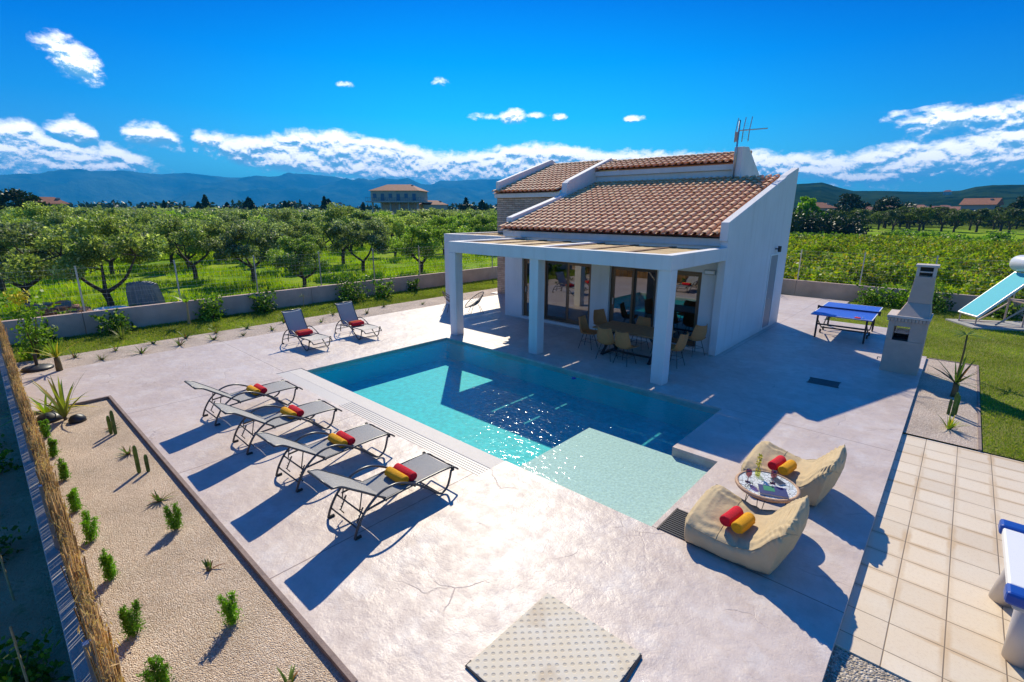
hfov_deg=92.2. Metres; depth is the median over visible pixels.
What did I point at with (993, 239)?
field bush
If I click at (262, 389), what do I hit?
rolled towel
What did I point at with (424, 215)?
olive tree
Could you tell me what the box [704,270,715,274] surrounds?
wall lamp
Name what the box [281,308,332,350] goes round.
sun lounger
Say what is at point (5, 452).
weed
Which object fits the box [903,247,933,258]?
grape vine
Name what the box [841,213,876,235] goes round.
field bush
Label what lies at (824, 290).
garden wall
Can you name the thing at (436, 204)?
house
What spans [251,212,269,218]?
olive tree
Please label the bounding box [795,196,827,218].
broadleaf tree
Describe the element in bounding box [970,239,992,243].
grape vine
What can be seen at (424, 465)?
sun lounger
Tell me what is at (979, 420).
border kerb
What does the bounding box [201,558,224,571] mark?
aloe
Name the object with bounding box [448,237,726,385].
pergola
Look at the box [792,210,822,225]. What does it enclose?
field bush
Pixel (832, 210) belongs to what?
olive tree
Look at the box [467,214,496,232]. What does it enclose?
olive tree
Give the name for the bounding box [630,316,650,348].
rattan chair
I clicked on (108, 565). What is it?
conifer shoot
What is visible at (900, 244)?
grape vine
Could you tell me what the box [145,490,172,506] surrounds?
aloe
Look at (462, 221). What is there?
olive tree
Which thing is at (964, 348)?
young palm
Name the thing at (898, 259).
grape vine
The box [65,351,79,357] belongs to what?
succulent tuft
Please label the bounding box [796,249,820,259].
grape vine
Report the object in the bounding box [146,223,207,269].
olive tree
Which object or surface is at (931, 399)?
gravel border
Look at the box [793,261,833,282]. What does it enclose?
grape vine
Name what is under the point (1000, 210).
olive tree
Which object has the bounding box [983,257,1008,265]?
grape vine
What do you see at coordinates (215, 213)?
olive tree
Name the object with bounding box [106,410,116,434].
cactus
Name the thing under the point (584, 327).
rattan chair
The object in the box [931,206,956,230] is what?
olive tree
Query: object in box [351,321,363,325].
rolled towel
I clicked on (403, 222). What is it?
olive tree
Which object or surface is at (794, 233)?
field bush
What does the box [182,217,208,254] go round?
olive tree
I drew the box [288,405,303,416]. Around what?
rolled towel
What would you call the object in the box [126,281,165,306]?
sheet stack
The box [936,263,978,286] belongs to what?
grape vine
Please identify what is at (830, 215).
field bush
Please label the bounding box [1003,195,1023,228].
broadleaf tree
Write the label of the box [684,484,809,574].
bean bag
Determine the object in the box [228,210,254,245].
olive tree
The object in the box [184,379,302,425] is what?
sun lounger
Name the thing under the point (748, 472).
wine glass
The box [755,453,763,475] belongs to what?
plant
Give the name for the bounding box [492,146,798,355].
villa
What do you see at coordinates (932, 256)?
grape vine
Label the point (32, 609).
neighbour soil
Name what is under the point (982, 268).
grape vine
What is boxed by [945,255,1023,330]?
solar water heater
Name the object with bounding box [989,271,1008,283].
grape vine
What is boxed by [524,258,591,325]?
sliding door
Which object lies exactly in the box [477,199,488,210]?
cypress tree
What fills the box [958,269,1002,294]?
grape vine
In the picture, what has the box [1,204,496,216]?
distant grove
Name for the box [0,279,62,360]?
flowering shrub
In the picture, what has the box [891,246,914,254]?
grape vine
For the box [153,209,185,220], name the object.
olive tree
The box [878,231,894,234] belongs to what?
field bush
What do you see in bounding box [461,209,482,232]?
olive tree
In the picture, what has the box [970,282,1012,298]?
grape vine
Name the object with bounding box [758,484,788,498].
magazine
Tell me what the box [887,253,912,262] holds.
grape vine
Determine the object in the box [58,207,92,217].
olive tree
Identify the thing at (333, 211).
olive tree
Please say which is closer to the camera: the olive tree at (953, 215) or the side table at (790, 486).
the side table at (790, 486)
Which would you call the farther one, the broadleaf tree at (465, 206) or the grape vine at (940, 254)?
the broadleaf tree at (465, 206)
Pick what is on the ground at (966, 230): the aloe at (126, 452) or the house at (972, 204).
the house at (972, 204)
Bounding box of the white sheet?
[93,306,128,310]
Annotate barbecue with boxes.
[877,263,940,375]
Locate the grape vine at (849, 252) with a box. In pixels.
[847,249,869,256]
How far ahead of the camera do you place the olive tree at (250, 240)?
36.26 m
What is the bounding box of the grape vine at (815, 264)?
[801,260,829,268]
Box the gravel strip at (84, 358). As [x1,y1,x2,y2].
[16,288,498,375]
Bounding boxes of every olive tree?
[0,206,12,216]
[0,210,167,305]
[0,212,35,293]
[0,217,87,310]
[3,205,37,219]
[22,201,72,236]
[44,210,145,273]
[46,211,87,234]
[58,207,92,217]
[91,207,135,238]
[117,208,131,213]
[122,209,148,217]
[122,213,151,232]
[131,210,161,223]
[135,212,192,264]
[144,207,166,212]
[146,215,229,278]
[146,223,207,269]
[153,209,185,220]
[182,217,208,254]
[185,211,206,216]
[185,212,210,220]
[189,208,212,214]
[200,209,212,214]
[200,219,289,283]
[209,210,227,216]
[213,212,245,243]
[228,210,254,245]
[240,221,285,261]
[246,214,267,248]
[248,208,270,215]
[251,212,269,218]
[264,233,329,287]
[266,220,326,252]
[267,207,304,238]
[278,207,300,219]
[297,213,318,226]
[304,216,329,248]
[307,208,327,238]
[313,202,369,263]
[326,218,389,272]
[343,209,377,247]
[370,210,389,216]
[372,214,418,256]
[383,217,402,241]
[386,222,449,272]
[388,215,408,239]
[393,210,411,216]
[414,217,430,244]
[416,207,451,219]
[425,214,470,254]
[450,216,474,232]
[452,212,479,231]
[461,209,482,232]
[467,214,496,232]
[822,209,838,217]
[832,211,846,219]
[845,210,863,219]
[854,209,871,220]
[870,210,893,229]
[880,210,912,231]
[894,206,909,228]
[899,207,921,228]
[905,206,935,230]
[920,207,939,229]
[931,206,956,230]
[942,209,967,231]
[965,208,999,231]
[967,210,990,229]
[990,206,1016,230]
[990,209,1000,229]
[997,208,1023,232]
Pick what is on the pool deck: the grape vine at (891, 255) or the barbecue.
the barbecue
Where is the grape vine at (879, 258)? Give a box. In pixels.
[855,255,886,270]
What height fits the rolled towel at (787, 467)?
0.141 m
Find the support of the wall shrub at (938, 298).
on the lawn at (997, 399)
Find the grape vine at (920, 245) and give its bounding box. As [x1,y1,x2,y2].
[913,242,939,247]
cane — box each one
[0,553,14,600]
[9,626,28,681]
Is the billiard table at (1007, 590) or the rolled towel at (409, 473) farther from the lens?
the rolled towel at (409, 473)
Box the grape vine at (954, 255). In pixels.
[945,251,975,260]
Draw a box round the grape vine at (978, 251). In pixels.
[967,249,988,258]
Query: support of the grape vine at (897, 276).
on the ground at (966, 230)
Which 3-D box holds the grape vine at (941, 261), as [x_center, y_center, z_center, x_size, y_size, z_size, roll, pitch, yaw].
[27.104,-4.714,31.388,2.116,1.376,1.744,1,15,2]
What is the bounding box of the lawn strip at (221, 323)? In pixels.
[11,281,496,362]
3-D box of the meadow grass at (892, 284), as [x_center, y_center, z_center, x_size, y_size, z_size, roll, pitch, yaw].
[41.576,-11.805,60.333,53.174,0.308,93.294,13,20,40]
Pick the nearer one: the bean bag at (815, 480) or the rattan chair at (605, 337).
the bean bag at (815, 480)
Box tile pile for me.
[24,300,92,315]
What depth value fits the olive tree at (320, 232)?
49.66 m
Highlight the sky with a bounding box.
[0,0,1023,191]
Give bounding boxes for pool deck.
[20,292,926,681]
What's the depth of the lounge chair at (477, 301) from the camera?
18.54 m
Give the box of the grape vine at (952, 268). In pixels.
[938,261,968,277]
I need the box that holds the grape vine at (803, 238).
[795,235,813,240]
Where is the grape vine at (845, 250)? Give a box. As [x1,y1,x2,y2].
[842,246,862,255]
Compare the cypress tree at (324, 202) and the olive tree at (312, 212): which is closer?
the olive tree at (312, 212)
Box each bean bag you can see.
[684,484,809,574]
[741,441,846,505]
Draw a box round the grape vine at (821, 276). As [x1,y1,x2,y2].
[802,266,842,282]
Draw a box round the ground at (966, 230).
[0,222,1023,617]
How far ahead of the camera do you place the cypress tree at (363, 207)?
171.05 m
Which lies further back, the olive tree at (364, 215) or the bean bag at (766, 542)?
the olive tree at (364, 215)
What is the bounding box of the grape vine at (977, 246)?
[966,242,989,249]
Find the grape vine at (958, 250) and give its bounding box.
[946,247,966,255]
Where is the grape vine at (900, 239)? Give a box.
[889,237,909,242]
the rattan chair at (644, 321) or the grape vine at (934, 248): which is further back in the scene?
the grape vine at (934, 248)
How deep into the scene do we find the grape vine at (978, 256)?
38.12 m
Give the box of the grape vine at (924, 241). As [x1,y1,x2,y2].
[921,238,943,244]
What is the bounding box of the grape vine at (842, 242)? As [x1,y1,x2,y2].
[832,239,853,247]
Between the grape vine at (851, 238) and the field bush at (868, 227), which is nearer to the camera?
the grape vine at (851, 238)
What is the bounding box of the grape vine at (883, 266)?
[864,260,902,277]
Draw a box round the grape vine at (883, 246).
[874,244,894,251]
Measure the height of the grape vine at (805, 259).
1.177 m
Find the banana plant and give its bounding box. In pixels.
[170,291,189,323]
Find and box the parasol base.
[20,353,53,372]
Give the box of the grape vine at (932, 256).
[918,253,946,260]
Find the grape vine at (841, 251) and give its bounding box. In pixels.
[837,244,852,253]
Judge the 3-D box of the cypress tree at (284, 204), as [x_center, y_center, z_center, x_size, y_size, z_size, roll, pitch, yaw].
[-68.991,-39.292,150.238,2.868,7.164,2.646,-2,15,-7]
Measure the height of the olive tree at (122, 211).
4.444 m
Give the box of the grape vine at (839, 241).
[824,237,847,243]
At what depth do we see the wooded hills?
713.82 m
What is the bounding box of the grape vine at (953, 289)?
[935,282,966,293]
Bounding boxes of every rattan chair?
[578,315,597,349]
[592,309,606,337]
[595,326,617,361]
[613,330,637,366]
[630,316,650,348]
[670,331,688,365]
[682,324,707,355]
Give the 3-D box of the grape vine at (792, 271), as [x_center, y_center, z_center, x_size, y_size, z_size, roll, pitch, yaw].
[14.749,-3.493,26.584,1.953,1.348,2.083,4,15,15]
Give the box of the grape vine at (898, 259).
[888,258,916,271]
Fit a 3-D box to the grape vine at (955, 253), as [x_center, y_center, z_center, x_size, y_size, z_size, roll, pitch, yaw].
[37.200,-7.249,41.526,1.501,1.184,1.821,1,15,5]
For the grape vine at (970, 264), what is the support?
on the ground at (966, 230)
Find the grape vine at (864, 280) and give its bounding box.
[858,267,889,286]
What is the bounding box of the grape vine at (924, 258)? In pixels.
[913,254,945,262]
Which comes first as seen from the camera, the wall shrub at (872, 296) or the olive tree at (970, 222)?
the wall shrub at (872, 296)
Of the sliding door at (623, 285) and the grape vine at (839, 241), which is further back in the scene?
the grape vine at (839, 241)
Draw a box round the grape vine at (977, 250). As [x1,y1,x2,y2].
[965,246,981,253]
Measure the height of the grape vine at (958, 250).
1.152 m
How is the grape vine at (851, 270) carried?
on the ground at (966, 230)
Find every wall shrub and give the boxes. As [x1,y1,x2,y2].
[17,319,62,345]
[89,307,136,334]
[193,288,226,321]
[247,285,278,313]
[328,260,372,302]
[370,275,394,298]
[406,278,419,291]
[853,284,895,306]
[877,283,910,308]
[901,281,964,313]
[985,297,1023,319]
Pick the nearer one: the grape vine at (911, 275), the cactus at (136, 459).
the cactus at (136, 459)
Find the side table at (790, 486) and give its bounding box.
[735,470,800,507]
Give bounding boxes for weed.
[0,448,22,472]
[0,521,30,570]
[0,626,70,681]
[0,636,36,659]
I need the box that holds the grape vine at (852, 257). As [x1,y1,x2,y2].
[844,251,876,259]
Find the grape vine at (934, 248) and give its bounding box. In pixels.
[923,244,951,251]
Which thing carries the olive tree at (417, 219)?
on the ground at (966, 230)
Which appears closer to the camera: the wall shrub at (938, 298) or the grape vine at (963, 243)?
the wall shrub at (938, 298)
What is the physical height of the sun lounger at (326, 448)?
0.768 m
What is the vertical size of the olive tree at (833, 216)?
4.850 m
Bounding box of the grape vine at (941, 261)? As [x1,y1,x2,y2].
[923,257,961,276]
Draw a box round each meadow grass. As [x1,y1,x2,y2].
[0,238,496,320]
[798,233,1020,296]
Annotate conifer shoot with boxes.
[36,419,52,437]
[45,438,61,457]
[55,457,71,480]
[66,486,85,511]
[79,510,100,544]
[97,547,120,580]
[117,598,145,641]
[136,654,174,681]
[162,500,183,529]
[216,590,243,627]
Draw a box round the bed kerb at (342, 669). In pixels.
[33,395,357,681]
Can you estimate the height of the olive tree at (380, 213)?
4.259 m
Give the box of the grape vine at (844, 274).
[829,268,861,284]
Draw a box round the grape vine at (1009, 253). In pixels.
[1003,248,1023,256]
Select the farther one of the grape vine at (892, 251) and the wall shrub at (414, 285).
the grape vine at (892, 251)
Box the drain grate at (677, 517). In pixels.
[657,508,687,541]
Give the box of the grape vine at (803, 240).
[794,237,813,242]
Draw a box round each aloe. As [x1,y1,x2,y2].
[119,447,140,455]
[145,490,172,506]
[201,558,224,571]
[276,665,298,681]
[936,413,969,429]
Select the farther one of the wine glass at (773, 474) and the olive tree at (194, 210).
the olive tree at (194, 210)
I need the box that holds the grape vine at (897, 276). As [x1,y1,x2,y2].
[874,263,913,284]
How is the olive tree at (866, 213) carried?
on the ground at (966, 230)
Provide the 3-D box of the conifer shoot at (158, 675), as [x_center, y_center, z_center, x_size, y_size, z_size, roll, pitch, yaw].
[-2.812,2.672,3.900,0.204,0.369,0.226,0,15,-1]
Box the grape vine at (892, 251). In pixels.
[881,247,906,254]
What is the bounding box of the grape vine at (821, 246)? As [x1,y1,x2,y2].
[816,244,826,252]
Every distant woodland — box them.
[6,199,496,210]
[793,204,1023,227]
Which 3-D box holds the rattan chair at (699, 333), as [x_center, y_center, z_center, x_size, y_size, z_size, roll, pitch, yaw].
[4.891,-0.059,13.117,0.492,0.881,0.541,-5,16,-19]
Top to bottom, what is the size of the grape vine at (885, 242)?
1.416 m
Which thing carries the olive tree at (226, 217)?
on the ground at (966, 230)
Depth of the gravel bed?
5.20 m
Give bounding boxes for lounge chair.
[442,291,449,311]
[465,292,483,313]
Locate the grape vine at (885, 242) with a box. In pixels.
[883,240,906,247]
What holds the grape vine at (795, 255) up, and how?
on the ground at (966, 230)
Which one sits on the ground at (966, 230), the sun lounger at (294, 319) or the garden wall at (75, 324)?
the garden wall at (75, 324)
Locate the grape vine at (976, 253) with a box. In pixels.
[975,250,1002,258]
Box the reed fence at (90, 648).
[0,316,124,681]
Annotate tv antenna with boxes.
[732,116,767,178]
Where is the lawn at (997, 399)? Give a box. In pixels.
[830,301,1023,460]
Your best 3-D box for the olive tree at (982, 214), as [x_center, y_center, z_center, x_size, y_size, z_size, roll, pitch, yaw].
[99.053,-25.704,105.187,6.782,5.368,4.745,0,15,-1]
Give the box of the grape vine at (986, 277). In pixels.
[979,273,1021,296]
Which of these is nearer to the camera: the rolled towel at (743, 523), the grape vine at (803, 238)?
the rolled towel at (743, 523)
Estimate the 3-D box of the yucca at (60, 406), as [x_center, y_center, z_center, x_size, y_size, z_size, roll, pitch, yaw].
[-8.292,1.042,8.902,1.169,0.959,1.086,6,16,20]
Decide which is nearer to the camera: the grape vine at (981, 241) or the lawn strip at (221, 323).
the lawn strip at (221, 323)
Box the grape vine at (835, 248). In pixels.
[824,240,846,252]
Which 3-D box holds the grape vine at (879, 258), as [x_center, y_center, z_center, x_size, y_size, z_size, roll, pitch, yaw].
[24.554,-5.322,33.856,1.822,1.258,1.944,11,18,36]
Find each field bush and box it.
[790,209,810,233]
[792,208,833,233]
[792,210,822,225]
[792,232,813,237]
[809,211,844,233]
[809,230,842,239]
[816,209,847,226]
[824,207,868,235]
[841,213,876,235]
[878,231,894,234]
[886,228,915,235]
[895,229,919,235]
[911,230,939,235]
[923,234,957,238]
[928,231,965,238]
[944,235,985,243]
[982,229,1017,238]
[984,236,1018,242]
[990,232,1012,238]
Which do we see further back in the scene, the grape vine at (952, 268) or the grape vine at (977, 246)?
the grape vine at (977, 246)
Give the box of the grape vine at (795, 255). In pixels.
[786,253,803,263]
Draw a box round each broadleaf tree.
[0,187,50,209]
[457,203,476,209]
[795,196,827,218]
[834,193,870,211]
[870,195,916,228]
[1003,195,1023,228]
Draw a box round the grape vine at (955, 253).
[941,249,965,256]
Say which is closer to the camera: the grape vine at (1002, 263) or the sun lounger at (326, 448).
the sun lounger at (326, 448)
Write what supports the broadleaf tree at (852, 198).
on the ground at (966, 230)
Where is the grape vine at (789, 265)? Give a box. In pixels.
[784,259,800,271]
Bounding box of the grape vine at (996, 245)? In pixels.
[990,240,1020,249]
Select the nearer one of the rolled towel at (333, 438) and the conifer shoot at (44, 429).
the rolled towel at (333, 438)
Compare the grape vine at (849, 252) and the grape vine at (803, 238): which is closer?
the grape vine at (849, 252)
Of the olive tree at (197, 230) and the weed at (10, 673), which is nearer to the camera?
the weed at (10, 673)
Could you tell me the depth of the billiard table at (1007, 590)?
4.23 m
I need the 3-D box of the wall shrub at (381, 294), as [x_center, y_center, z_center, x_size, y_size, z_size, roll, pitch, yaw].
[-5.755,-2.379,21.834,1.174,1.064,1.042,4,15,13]
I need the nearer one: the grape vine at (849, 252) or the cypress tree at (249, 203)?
the grape vine at (849, 252)
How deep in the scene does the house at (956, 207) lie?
275.76 m
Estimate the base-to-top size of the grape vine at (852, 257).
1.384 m
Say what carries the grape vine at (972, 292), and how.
on the ground at (966, 230)
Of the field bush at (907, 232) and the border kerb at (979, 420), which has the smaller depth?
the border kerb at (979, 420)
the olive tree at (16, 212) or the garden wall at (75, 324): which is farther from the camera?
the olive tree at (16, 212)
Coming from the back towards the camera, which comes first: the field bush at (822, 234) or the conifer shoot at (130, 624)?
the field bush at (822, 234)
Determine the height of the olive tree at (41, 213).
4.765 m
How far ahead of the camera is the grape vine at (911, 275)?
28.42 m
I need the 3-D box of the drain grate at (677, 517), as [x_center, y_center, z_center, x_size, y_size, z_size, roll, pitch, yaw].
[2.079,2.242,6.029,0.380,0.014,0.570,13,20,40]
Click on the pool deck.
(448, 584)
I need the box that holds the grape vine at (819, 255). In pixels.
[802,252,836,266]
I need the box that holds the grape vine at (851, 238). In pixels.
[848,236,867,243]
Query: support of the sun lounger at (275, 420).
on the pool deck
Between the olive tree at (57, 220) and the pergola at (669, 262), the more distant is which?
the olive tree at (57, 220)
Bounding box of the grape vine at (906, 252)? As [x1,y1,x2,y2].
[885,251,909,260]
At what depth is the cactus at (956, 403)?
9.43 m
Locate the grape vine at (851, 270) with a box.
[834,264,867,281]
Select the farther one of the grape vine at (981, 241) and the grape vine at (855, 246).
the grape vine at (981, 241)
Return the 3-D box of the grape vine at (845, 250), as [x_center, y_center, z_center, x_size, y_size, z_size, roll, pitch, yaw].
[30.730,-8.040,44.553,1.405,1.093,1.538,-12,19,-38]
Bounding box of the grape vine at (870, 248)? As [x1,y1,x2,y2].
[857,243,880,252]
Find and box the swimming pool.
[277,343,713,525]
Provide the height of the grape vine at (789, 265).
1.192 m
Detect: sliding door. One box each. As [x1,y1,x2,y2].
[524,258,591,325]
[609,266,656,326]
[671,270,701,346]
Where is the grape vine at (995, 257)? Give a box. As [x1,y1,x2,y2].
[979,251,1016,261]
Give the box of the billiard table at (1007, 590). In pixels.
[988,519,1023,669]
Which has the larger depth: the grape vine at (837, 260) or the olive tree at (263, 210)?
the olive tree at (263, 210)
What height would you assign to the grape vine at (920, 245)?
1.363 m
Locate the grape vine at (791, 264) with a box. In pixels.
[785,261,808,279]
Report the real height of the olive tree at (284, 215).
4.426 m
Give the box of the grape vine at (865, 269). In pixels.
[848,256,881,272]
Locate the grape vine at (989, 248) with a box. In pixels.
[983,246,1007,255]
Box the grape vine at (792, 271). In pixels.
[783,265,805,279]
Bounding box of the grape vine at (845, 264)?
[833,260,862,276]
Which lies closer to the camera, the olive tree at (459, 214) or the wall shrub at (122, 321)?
the wall shrub at (122, 321)
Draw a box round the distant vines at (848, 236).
[789,232,956,240]
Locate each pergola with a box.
[444,231,504,304]
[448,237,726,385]
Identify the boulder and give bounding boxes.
[35,411,62,423]
[68,414,86,423]
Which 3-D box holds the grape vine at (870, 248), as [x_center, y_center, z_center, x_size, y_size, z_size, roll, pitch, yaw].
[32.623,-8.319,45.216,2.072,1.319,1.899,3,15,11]
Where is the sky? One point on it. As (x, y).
(854, 95)
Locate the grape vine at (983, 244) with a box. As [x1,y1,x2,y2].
[976,242,994,249]
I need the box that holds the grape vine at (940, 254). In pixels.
[928,249,955,258]
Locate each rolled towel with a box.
[246,385,259,394]
[254,383,266,393]
[280,407,296,418]
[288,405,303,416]
[297,330,312,335]
[328,433,347,447]
[336,430,355,444]
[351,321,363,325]
[384,466,408,484]
[393,463,416,480]
[719,506,743,526]
[731,512,755,533]
[768,455,785,469]
[778,460,796,474]
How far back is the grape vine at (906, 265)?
30.07 m
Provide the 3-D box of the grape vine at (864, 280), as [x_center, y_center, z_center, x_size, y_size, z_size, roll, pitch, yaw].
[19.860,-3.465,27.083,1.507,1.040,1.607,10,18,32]
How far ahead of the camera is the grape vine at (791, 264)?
29.52 m
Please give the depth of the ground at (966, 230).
35.34 m
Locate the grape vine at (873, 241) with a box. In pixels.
[862,239,882,244]
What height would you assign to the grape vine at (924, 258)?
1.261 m
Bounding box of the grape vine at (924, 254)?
[912,250,938,257]
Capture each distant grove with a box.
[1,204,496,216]
[792,208,1023,228]
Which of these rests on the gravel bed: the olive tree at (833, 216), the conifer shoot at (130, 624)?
the conifer shoot at (130, 624)
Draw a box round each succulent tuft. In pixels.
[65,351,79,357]
[126,345,150,353]
[169,338,185,345]
[179,331,195,338]
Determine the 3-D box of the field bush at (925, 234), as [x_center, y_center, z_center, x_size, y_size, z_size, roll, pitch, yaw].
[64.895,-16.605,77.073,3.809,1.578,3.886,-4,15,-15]
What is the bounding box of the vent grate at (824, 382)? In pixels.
[806,377,840,387]
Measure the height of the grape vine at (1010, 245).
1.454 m
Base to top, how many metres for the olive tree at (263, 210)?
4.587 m
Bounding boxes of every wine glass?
[745,468,751,482]
[770,470,776,483]
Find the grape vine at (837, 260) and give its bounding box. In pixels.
[823,254,858,266]
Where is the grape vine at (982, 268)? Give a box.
[954,259,1006,280]
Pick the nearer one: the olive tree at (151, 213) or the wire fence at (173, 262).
the wire fence at (173, 262)
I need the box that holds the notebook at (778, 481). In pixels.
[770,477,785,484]
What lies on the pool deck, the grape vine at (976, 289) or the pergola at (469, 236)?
the pergola at (469, 236)
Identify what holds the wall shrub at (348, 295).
on the lawn strip at (221, 323)
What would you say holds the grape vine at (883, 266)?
on the ground at (966, 230)
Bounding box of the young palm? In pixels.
[945,329,993,372]
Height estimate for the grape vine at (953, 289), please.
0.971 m
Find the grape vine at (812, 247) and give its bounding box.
[797,242,819,253]
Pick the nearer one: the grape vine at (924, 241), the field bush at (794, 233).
the grape vine at (924, 241)
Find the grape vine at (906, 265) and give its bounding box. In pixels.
[887,259,929,276]
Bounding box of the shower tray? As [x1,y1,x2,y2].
[465,593,641,681]
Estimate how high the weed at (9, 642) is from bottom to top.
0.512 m
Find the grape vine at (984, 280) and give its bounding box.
[963,271,1004,287]
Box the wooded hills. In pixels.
[793,182,1023,208]
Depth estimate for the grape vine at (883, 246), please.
45.74 m
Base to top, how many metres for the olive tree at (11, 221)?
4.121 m
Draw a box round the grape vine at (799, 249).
[787,247,807,254]
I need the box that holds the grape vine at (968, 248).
[950,245,973,257]
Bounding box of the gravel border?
[903,358,977,449]
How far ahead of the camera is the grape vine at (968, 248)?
44.61 m
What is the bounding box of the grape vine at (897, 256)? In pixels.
[871,251,906,264]
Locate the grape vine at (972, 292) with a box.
[967,288,1012,297]
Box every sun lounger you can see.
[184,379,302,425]
[213,399,341,454]
[256,422,394,492]
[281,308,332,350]
[307,451,458,540]
[335,301,381,339]
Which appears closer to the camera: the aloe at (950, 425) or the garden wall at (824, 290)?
the aloe at (950, 425)
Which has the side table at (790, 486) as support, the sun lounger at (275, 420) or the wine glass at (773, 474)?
the wine glass at (773, 474)
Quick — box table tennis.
[811,302,882,343]
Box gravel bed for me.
[34,399,346,681]
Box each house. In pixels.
[37,197,69,207]
[365,184,431,213]
[419,200,447,209]
[809,202,836,213]
[943,190,951,194]
[949,206,960,209]
[959,198,1003,210]
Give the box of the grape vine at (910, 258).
[901,253,932,262]
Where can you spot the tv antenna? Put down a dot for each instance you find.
(736, 138)
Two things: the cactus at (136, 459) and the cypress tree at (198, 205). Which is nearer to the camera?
the cactus at (136, 459)
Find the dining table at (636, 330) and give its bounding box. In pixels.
[593,321,675,364]
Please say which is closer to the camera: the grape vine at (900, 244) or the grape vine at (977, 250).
the grape vine at (977, 250)
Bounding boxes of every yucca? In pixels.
[0,390,94,426]
[26,335,73,370]
[29,373,86,419]
[922,355,987,397]
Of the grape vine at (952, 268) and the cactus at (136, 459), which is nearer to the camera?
the cactus at (136, 459)
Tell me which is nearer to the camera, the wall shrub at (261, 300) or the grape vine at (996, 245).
the wall shrub at (261, 300)
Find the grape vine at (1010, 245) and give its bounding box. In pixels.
[997,241,1021,251]
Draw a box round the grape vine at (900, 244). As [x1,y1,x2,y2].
[890,241,917,247]
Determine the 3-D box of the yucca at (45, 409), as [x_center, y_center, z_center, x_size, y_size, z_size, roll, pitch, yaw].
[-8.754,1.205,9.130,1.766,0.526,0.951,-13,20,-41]
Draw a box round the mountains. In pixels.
[0,169,560,208]
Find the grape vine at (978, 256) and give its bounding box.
[963,253,981,259]
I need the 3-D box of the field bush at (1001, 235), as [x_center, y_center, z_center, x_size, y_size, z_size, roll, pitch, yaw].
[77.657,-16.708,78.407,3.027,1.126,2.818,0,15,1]
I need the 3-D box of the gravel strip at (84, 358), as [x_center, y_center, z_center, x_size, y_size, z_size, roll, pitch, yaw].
[-5.484,-1.070,18.655,1.600,0.001,19.400,13,20,40]
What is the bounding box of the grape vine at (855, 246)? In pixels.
[848,242,871,250]
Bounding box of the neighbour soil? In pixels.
[0,371,84,681]
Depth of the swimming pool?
10.34 m
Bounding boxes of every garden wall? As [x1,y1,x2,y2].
[1,266,496,344]
[781,279,1023,318]
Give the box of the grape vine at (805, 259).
[791,255,816,267]
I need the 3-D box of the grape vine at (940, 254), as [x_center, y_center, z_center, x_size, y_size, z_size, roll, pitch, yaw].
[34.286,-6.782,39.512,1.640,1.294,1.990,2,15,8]
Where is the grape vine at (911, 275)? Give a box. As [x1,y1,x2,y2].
[900,261,941,282]
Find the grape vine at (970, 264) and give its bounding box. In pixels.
[954,257,1000,275]
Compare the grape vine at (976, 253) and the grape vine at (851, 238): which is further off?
the grape vine at (851, 238)
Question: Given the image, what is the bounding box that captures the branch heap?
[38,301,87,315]
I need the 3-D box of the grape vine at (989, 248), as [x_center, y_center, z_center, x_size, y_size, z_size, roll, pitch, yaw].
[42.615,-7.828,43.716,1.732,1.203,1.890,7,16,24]
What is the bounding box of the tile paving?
[835,433,1023,681]
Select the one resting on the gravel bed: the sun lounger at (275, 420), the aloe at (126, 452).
the aloe at (126, 452)
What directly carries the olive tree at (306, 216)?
on the ground at (966, 230)
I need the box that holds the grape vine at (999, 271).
[989,264,1021,276]
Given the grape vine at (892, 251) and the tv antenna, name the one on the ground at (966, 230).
the grape vine at (892, 251)
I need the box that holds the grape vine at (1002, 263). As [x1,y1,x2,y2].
[984,261,1008,270]
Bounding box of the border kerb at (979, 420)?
[929,358,981,451]
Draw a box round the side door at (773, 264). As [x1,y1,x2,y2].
[760,253,778,329]
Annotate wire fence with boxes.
[0,246,495,317]
[784,249,1023,298]
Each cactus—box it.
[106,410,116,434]
[132,445,149,472]
[946,392,960,415]
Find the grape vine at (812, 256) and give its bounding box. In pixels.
[800,251,829,260]
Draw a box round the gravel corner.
[823,646,907,681]
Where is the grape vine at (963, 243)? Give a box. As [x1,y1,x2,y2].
[951,240,973,244]
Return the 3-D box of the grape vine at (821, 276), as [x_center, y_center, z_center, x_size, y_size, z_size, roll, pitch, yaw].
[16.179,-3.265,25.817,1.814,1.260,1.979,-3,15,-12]
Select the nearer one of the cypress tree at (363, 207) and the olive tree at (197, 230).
the olive tree at (197, 230)
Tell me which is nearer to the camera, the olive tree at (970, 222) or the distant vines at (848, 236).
the distant vines at (848, 236)
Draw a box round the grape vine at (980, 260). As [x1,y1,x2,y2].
[964,256,987,263]
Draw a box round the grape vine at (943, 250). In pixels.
[919,248,946,255]
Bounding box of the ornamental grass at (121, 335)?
[104,324,142,340]
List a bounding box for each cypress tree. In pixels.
[161,200,168,208]
[194,201,203,208]
[201,194,211,207]
[224,202,231,209]
[242,196,257,209]
[282,200,288,208]
[320,196,328,209]
[360,202,366,210]
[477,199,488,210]
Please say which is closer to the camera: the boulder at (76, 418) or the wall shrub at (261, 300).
the boulder at (76, 418)
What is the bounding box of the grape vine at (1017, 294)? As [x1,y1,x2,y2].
[1013,290,1023,299]

